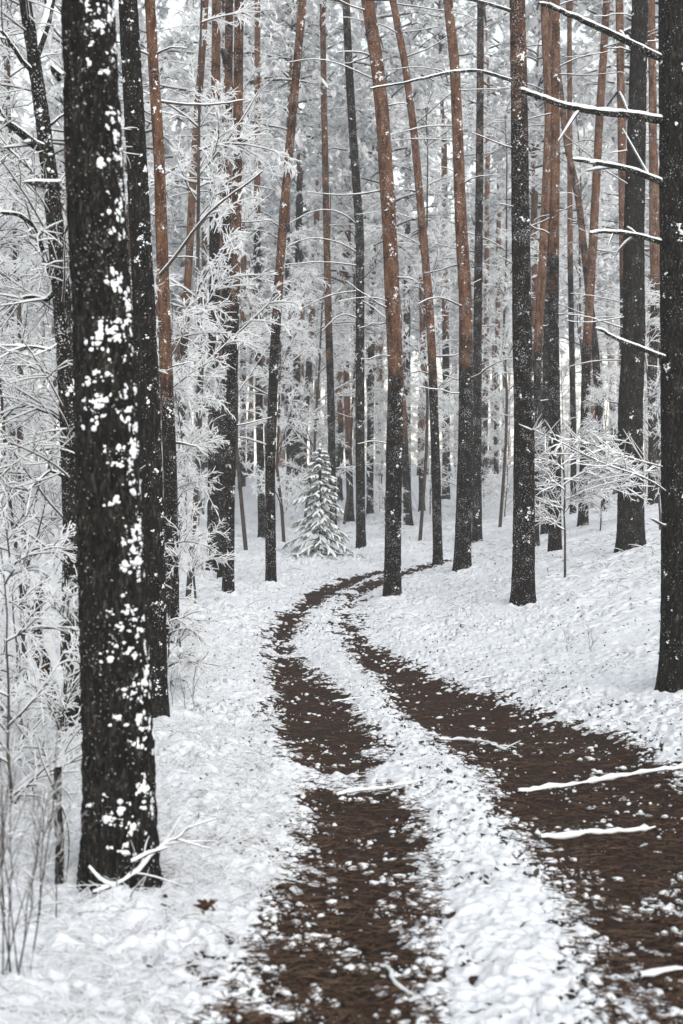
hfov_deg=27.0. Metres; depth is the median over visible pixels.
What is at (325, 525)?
spruce tree
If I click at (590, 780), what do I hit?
fallen branch
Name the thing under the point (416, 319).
distant pine
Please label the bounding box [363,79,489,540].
frosted tree
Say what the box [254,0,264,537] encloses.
pine tree
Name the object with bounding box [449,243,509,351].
distant pine
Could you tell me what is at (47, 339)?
distant pine
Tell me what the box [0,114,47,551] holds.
frosted tree
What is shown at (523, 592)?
pine tree
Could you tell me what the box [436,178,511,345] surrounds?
distant pine
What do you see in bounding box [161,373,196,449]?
frosted tree
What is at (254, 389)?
distant pine
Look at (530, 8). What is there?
pine tree
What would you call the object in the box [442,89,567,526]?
frosted tree
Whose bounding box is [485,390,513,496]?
frosted tree
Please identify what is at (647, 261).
distant pine
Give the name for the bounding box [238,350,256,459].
frosted tree
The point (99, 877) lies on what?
fallen branch
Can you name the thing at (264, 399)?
distant pine
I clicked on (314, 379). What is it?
distant pine
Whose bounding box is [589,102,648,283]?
distant pine
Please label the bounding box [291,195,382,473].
distant pine
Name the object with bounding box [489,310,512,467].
distant pine
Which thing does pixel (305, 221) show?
distant pine
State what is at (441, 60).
pine tree
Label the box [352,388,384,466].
frosted tree
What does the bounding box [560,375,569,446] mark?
frosted tree
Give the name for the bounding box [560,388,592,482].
frosted tree
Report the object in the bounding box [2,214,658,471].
wood
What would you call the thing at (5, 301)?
frosted tree
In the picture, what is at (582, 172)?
frosted tree
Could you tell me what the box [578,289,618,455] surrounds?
distant pine
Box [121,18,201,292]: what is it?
distant pine
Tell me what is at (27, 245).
frosted tree
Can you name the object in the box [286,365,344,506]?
frosted tree
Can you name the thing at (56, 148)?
distant pine
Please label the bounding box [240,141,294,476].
distant pine
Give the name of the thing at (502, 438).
frosted tree
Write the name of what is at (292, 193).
distant pine
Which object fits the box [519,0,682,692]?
pine tree
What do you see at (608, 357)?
distant pine
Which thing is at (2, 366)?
frosted tree
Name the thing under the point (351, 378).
frosted tree
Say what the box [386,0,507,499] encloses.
pine tree
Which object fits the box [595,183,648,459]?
distant pine
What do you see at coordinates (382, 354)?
distant pine
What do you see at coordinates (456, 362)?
distant pine
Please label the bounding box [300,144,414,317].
distant pine
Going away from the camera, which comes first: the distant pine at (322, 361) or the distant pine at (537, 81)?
the distant pine at (537, 81)
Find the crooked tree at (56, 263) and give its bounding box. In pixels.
[0,0,145,735]
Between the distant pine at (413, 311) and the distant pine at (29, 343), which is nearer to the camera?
the distant pine at (413, 311)
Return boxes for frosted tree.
[0,0,130,621]
[0,14,65,518]
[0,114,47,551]
[0,172,46,390]
[0,194,67,683]
[0,204,171,666]
[0,307,16,438]
[0,366,46,497]
[0,368,13,387]
[0,385,24,484]
[17,273,57,487]
[27,400,56,491]
[118,0,301,597]
[142,12,309,549]
[156,293,248,605]
[157,337,243,603]
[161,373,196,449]
[175,405,194,481]
[185,375,207,471]
[187,409,207,525]
[188,143,334,542]
[235,344,266,474]
[238,177,386,527]
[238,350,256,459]
[256,368,303,466]
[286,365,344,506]
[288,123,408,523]
[300,304,343,412]
[307,402,325,466]
[309,401,344,481]
[312,423,336,505]
[333,294,387,439]
[334,392,354,462]
[344,410,366,461]
[344,415,355,475]
[350,275,425,502]
[352,378,386,476]
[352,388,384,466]
[354,411,386,510]
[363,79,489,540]
[365,370,425,500]
[365,379,423,510]
[365,397,410,505]
[406,382,456,513]
[411,312,458,474]
[411,406,428,463]
[411,408,429,469]
[420,272,512,505]
[427,405,441,467]
[429,385,456,467]
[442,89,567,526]
[450,381,458,465]
[450,421,457,475]
[481,389,513,516]
[481,428,496,503]
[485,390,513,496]
[488,390,512,470]
[488,394,513,467]
[501,76,619,507]
[540,356,592,507]
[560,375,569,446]
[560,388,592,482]
[560,393,579,474]
[560,403,568,464]
[573,361,620,530]
[575,357,619,486]
[600,276,660,529]
[600,302,658,451]
[605,285,658,493]
[614,358,647,461]
[644,395,660,496]
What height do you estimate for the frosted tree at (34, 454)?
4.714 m
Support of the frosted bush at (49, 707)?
on the soil
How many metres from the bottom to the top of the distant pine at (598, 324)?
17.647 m
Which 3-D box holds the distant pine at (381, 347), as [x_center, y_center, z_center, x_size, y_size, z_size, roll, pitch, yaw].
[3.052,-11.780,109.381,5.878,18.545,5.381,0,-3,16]
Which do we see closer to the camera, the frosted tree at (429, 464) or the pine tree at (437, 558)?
the pine tree at (437, 558)
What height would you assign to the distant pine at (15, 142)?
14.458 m
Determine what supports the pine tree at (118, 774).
on the soil
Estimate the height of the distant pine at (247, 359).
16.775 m
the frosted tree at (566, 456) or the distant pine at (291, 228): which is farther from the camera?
the distant pine at (291, 228)
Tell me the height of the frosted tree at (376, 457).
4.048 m
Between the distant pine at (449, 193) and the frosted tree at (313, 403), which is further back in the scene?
the frosted tree at (313, 403)
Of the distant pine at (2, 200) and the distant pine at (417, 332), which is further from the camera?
the distant pine at (417, 332)
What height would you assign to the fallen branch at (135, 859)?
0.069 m
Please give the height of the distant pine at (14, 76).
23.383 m
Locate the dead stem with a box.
[36,738,69,884]
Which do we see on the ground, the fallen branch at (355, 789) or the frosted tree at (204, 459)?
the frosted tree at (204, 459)
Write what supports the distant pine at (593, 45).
on the ground
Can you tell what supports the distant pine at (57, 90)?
on the ground
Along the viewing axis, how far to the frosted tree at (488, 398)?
47.10 m
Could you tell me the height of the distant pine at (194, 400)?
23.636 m
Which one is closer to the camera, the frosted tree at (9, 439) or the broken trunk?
the broken trunk
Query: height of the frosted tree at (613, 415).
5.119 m
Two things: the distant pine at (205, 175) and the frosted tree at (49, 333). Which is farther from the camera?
the frosted tree at (49, 333)
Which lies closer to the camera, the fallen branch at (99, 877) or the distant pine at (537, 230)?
the fallen branch at (99, 877)
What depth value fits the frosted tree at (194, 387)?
61.53 m
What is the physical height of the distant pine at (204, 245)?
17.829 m
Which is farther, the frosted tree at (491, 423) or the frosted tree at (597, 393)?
the frosted tree at (491, 423)
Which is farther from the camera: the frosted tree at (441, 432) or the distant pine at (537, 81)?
the frosted tree at (441, 432)
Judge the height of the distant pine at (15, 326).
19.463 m
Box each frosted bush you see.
[0,482,79,764]
[0,518,81,809]
[1,565,81,783]
[164,495,223,695]
[372,486,409,537]
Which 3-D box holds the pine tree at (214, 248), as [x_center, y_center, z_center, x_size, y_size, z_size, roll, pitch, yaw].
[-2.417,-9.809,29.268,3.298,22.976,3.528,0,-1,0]
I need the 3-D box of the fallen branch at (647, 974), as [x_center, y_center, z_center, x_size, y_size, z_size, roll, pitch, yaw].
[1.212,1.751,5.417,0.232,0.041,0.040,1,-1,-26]
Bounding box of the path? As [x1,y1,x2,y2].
[136,556,682,1023]
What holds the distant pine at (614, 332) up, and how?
on the ground
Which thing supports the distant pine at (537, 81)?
on the ground
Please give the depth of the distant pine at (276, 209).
75.98 m
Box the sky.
[0,0,658,465]
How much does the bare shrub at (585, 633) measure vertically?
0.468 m
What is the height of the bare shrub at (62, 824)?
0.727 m
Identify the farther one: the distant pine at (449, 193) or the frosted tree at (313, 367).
the frosted tree at (313, 367)
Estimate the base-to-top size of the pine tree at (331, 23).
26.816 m
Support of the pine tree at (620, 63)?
on the soil
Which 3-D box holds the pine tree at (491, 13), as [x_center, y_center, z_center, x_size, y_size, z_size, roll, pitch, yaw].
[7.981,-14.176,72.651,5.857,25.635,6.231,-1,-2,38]
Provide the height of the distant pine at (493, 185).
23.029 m
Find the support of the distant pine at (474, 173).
on the ground
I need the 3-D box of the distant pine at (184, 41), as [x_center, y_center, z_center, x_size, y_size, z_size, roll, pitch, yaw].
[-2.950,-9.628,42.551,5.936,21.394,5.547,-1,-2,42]
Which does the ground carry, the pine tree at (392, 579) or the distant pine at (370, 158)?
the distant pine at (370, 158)
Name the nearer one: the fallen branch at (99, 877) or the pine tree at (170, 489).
the fallen branch at (99, 877)
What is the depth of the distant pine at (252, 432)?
80.09 m
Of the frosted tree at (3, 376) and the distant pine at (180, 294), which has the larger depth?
the distant pine at (180, 294)
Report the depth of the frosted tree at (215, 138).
23.30 m
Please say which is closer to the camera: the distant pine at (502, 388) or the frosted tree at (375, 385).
the frosted tree at (375, 385)
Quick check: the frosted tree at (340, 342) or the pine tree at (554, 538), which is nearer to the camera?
the pine tree at (554, 538)
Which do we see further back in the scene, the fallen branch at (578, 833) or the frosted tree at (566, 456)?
the frosted tree at (566, 456)
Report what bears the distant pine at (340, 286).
on the ground
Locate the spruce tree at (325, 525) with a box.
[281,443,365,559]
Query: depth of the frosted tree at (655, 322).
29.54 m
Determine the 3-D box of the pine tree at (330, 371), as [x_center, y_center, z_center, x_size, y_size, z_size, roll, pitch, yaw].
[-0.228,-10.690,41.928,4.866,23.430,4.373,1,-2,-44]
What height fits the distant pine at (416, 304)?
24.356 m
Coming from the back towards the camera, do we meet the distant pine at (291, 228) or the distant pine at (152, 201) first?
the distant pine at (291, 228)
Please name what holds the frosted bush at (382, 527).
on the soil
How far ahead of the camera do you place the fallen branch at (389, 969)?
5.33 m
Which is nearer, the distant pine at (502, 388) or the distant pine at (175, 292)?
the distant pine at (175, 292)
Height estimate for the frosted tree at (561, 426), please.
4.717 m
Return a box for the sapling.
[512,416,659,577]
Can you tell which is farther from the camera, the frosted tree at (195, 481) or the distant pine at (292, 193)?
the distant pine at (292, 193)
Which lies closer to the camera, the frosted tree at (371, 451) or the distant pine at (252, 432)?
the frosted tree at (371, 451)
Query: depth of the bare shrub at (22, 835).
5.36 m
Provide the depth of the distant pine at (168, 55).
44.13 m
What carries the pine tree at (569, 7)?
on the ground
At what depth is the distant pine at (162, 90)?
59.33 m
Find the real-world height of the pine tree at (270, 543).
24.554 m
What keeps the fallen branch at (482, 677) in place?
on the soil
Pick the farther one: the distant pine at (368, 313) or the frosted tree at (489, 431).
the distant pine at (368, 313)
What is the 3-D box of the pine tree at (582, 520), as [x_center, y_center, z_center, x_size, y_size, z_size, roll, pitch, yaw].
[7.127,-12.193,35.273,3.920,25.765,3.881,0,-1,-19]
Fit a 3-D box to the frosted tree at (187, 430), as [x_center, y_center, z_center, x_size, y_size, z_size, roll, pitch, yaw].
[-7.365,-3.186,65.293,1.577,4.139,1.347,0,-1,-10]
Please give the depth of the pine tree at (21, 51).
54.82 m
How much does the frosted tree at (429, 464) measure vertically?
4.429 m
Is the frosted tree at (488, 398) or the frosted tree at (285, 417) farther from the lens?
the frosted tree at (285, 417)
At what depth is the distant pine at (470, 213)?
80.53 m
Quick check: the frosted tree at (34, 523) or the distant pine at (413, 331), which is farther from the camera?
the distant pine at (413, 331)
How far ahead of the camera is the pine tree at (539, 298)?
33.08 m
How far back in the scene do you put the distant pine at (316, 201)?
58.62 m
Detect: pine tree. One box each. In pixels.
[0,0,60,504]
[24,0,163,894]
[117,0,263,646]
[118,0,169,717]
[150,0,275,571]
[163,0,271,592]
[176,0,208,553]
[209,0,288,486]
[217,0,232,577]
[247,0,358,479]
[248,0,340,494]
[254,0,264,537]
[265,0,305,581]
[272,0,366,484]
[272,0,384,530]
[282,0,414,596]
[284,0,385,548]
[305,0,445,515]
[340,0,474,566]
[358,0,468,502]
[367,0,536,605]
[385,0,508,571]
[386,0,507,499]
[432,0,542,473]
[433,3,510,542]
[444,0,536,485]
[488,0,612,511]
[493,0,575,546]
[494,0,622,551]
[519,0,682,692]
[525,0,576,514]
[540,0,551,534]
[545,0,657,526]
[568,0,659,552]
[571,0,659,385]
[606,0,659,504]
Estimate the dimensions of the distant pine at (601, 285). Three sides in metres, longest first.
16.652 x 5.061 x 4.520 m
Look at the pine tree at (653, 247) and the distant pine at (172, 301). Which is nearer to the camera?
the pine tree at (653, 247)
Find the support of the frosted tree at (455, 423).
on the ground
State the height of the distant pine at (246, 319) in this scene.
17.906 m
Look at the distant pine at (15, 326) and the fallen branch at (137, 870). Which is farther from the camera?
the distant pine at (15, 326)
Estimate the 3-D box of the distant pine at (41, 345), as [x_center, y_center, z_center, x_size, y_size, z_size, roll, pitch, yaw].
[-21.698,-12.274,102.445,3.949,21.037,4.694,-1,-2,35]
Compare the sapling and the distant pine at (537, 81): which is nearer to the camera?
the sapling
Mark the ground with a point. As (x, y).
(512, 906)
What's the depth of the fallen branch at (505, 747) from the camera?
11.71 m
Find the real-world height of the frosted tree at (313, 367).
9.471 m
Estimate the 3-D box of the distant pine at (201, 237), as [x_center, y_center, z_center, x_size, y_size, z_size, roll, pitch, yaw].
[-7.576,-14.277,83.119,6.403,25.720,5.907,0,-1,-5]
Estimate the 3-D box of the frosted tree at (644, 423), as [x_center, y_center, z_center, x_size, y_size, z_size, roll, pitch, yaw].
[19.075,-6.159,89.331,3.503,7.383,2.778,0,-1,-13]
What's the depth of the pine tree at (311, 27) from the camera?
59.89 m
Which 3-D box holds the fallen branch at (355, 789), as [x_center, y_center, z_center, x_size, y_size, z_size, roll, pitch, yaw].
[0.284,1.853,9.579,0.771,0.052,0.061,1,-2,-35]
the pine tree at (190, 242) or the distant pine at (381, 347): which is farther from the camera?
the distant pine at (381, 347)
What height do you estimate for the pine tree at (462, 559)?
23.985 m
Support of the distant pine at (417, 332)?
on the ground
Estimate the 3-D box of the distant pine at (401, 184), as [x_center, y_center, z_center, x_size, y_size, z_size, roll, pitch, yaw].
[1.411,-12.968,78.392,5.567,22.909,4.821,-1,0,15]
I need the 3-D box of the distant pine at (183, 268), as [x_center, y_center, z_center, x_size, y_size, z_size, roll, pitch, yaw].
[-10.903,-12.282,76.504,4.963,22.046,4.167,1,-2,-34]
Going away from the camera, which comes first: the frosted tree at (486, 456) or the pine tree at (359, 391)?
the pine tree at (359, 391)
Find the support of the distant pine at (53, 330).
on the ground
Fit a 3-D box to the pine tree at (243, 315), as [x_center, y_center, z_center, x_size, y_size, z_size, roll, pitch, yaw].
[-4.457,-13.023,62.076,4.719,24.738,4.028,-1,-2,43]
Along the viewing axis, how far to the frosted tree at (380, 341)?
57.34 m
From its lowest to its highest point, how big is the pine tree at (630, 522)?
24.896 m
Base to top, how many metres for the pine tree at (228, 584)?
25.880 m
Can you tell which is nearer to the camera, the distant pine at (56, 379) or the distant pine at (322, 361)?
the distant pine at (56, 379)
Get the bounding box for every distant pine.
[0,69,44,293]
[0,76,35,292]
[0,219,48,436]
[1,0,127,256]
[1,69,30,300]
[2,220,33,341]
[15,125,63,475]
[22,303,51,476]
[23,257,51,471]
[24,33,69,465]
[26,286,51,475]
[27,160,70,480]
[114,0,210,422]
[115,8,195,254]
[117,46,186,310]
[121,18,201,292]
[123,48,171,193]
[124,0,336,428]
[124,144,184,281]
[151,49,245,463]
[153,123,201,300]
[153,176,209,435]
[165,0,278,515]
[167,162,200,356]
[172,88,262,279]
[174,213,200,363]
[174,270,208,351]
[189,232,207,467]
[201,163,284,473]
[206,260,264,476]
[238,313,255,397]
[239,214,308,464]
[239,232,271,456]
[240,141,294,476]
[245,89,295,462]
[246,186,307,433]
[247,129,318,449]
[251,68,346,474]
[283,96,380,501]
[283,239,335,468]
[284,316,322,395]
[288,86,408,521]
[290,139,337,475]
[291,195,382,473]
[293,28,396,472]
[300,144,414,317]
[316,45,453,525]
[321,67,412,475]
[337,168,402,390]
[353,248,418,396]
[364,279,413,379]
[376,45,468,511]
[382,211,419,347]
[383,140,455,474]
[398,223,458,474]
[403,298,436,346]
[410,235,453,339]
[410,273,441,367]
[433,72,511,472]
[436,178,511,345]
[438,197,511,442]
[440,271,491,371]
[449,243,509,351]
[452,168,509,407]
[467,0,607,348]
[472,273,512,471]
[483,44,626,496]
[483,154,565,302]
[489,266,512,471]
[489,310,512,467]
[493,126,582,310]
[539,36,649,459]
[559,68,658,493]
[559,199,619,478]
[559,221,619,452]
[559,226,609,347]
[559,278,567,360]
[559,295,575,463]
[560,0,658,150]
[560,0,660,492]
[565,306,605,368]
[574,129,619,447]
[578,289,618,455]
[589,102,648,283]
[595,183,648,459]
[601,281,646,357]
[614,133,658,413]
[617,125,658,300]
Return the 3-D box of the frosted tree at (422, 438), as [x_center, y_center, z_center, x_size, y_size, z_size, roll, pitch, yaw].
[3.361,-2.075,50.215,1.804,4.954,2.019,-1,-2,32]
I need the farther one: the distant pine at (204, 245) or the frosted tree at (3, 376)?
the distant pine at (204, 245)
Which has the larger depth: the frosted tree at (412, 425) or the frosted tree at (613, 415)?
the frosted tree at (412, 425)
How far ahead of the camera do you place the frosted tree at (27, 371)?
57.17 m
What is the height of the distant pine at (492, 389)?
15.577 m
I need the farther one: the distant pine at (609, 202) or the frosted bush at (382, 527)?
the distant pine at (609, 202)
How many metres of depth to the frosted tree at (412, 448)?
50.52 m
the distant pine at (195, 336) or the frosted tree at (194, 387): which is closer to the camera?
the frosted tree at (194, 387)
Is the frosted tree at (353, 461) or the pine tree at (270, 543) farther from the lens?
the frosted tree at (353, 461)
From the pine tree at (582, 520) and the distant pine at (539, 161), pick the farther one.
the distant pine at (539, 161)
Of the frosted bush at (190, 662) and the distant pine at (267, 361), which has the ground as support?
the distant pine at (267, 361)
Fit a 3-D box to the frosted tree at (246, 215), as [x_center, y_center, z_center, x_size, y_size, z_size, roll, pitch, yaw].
[-2.989,-5.859,35.352,4.250,14.347,4.642,-1,-2,32]
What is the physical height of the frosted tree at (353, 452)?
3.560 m
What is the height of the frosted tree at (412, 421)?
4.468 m
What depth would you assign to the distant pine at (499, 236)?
67.72 m
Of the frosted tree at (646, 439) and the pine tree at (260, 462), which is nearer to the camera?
the pine tree at (260, 462)
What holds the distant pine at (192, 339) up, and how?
on the ground
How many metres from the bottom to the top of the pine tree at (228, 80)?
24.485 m
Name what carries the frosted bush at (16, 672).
on the soil
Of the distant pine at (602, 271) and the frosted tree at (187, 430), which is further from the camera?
the distant pine at (602, 271)
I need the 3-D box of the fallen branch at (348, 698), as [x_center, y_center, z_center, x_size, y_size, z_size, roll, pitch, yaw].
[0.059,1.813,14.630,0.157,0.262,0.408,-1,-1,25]
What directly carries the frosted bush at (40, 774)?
on the soil
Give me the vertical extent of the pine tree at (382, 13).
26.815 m
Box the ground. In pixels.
[0,464,682,1023]
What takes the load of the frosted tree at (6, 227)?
on the soil
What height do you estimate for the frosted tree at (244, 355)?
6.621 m
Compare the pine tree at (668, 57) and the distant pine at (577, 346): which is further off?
the distant pine at (577, 346)
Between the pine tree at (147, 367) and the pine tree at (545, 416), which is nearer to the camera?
the pine tree at (147, 367)
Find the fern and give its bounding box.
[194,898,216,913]
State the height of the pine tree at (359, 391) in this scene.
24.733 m
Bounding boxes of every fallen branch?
[88,865,145,906]
[93,811,218,893]
[130,846,166,863]
[332,677,361,701]
[336,778,426,796]
[385,965,412,995]
[439,737,520,750]
[469,662,493,680]
[517,763,682,793]
[538,824,655,839]
[634,966,682,980]
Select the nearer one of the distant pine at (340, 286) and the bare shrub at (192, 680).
the bare shrub at (192, 680)
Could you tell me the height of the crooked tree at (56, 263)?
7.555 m
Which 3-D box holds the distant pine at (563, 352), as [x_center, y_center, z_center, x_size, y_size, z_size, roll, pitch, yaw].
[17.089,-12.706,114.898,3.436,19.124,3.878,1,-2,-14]
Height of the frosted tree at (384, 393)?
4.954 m
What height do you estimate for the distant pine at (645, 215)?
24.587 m
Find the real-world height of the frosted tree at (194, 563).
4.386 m
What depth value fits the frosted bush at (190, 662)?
14.38 m
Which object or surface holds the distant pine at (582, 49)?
on the ground
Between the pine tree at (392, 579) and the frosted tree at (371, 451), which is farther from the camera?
the frosted tree at (371, 451)
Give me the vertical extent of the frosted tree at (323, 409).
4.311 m
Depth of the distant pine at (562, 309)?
124.60 m
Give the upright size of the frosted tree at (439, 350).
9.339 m
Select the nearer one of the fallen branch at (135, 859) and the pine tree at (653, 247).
the fallen branch at (135, 859)
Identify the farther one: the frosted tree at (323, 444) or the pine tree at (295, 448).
the pine tree at (295, 448)
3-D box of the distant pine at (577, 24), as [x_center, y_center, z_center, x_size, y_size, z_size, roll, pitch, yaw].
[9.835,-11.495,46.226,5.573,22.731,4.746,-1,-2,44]
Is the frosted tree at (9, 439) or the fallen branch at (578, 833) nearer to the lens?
the fallen branch at (578, 833)
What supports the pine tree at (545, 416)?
on the soil
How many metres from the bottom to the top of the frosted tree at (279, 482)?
11.155 m
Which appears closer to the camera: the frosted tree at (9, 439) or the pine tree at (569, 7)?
the pine tree at (569, 7)
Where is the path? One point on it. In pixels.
(432, 698)
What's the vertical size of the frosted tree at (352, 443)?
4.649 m
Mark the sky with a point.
(176, 20)
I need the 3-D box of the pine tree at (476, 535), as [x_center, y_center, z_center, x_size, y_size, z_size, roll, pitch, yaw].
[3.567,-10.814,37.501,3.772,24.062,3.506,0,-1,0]
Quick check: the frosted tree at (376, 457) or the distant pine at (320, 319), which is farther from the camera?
the distant pine at (320, 319)
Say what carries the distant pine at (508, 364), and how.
on the ground
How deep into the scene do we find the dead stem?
7.00 m
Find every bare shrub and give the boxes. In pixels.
[0,666,87,974]
[0,780,84,917]
[167,655,205,709]
[561,619,601,648]
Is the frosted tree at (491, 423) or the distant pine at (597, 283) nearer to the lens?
the frosted tree at (491, 423)
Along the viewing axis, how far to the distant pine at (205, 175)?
50.81 m
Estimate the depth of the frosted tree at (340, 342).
45.12 m
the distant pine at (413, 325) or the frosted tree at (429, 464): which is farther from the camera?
the distant pine at (413, 325)
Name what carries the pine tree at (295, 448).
on the ground
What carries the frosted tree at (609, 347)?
on the ground
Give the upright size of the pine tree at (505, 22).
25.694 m
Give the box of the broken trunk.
[31,573,63,723]
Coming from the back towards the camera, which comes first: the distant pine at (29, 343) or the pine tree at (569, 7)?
the distant pine at (29, 343)
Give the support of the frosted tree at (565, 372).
on the ground
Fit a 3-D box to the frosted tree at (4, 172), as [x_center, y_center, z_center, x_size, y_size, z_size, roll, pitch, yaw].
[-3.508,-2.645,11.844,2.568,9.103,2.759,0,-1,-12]
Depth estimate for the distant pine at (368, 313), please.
84.25 m
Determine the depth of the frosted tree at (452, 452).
80.69 m

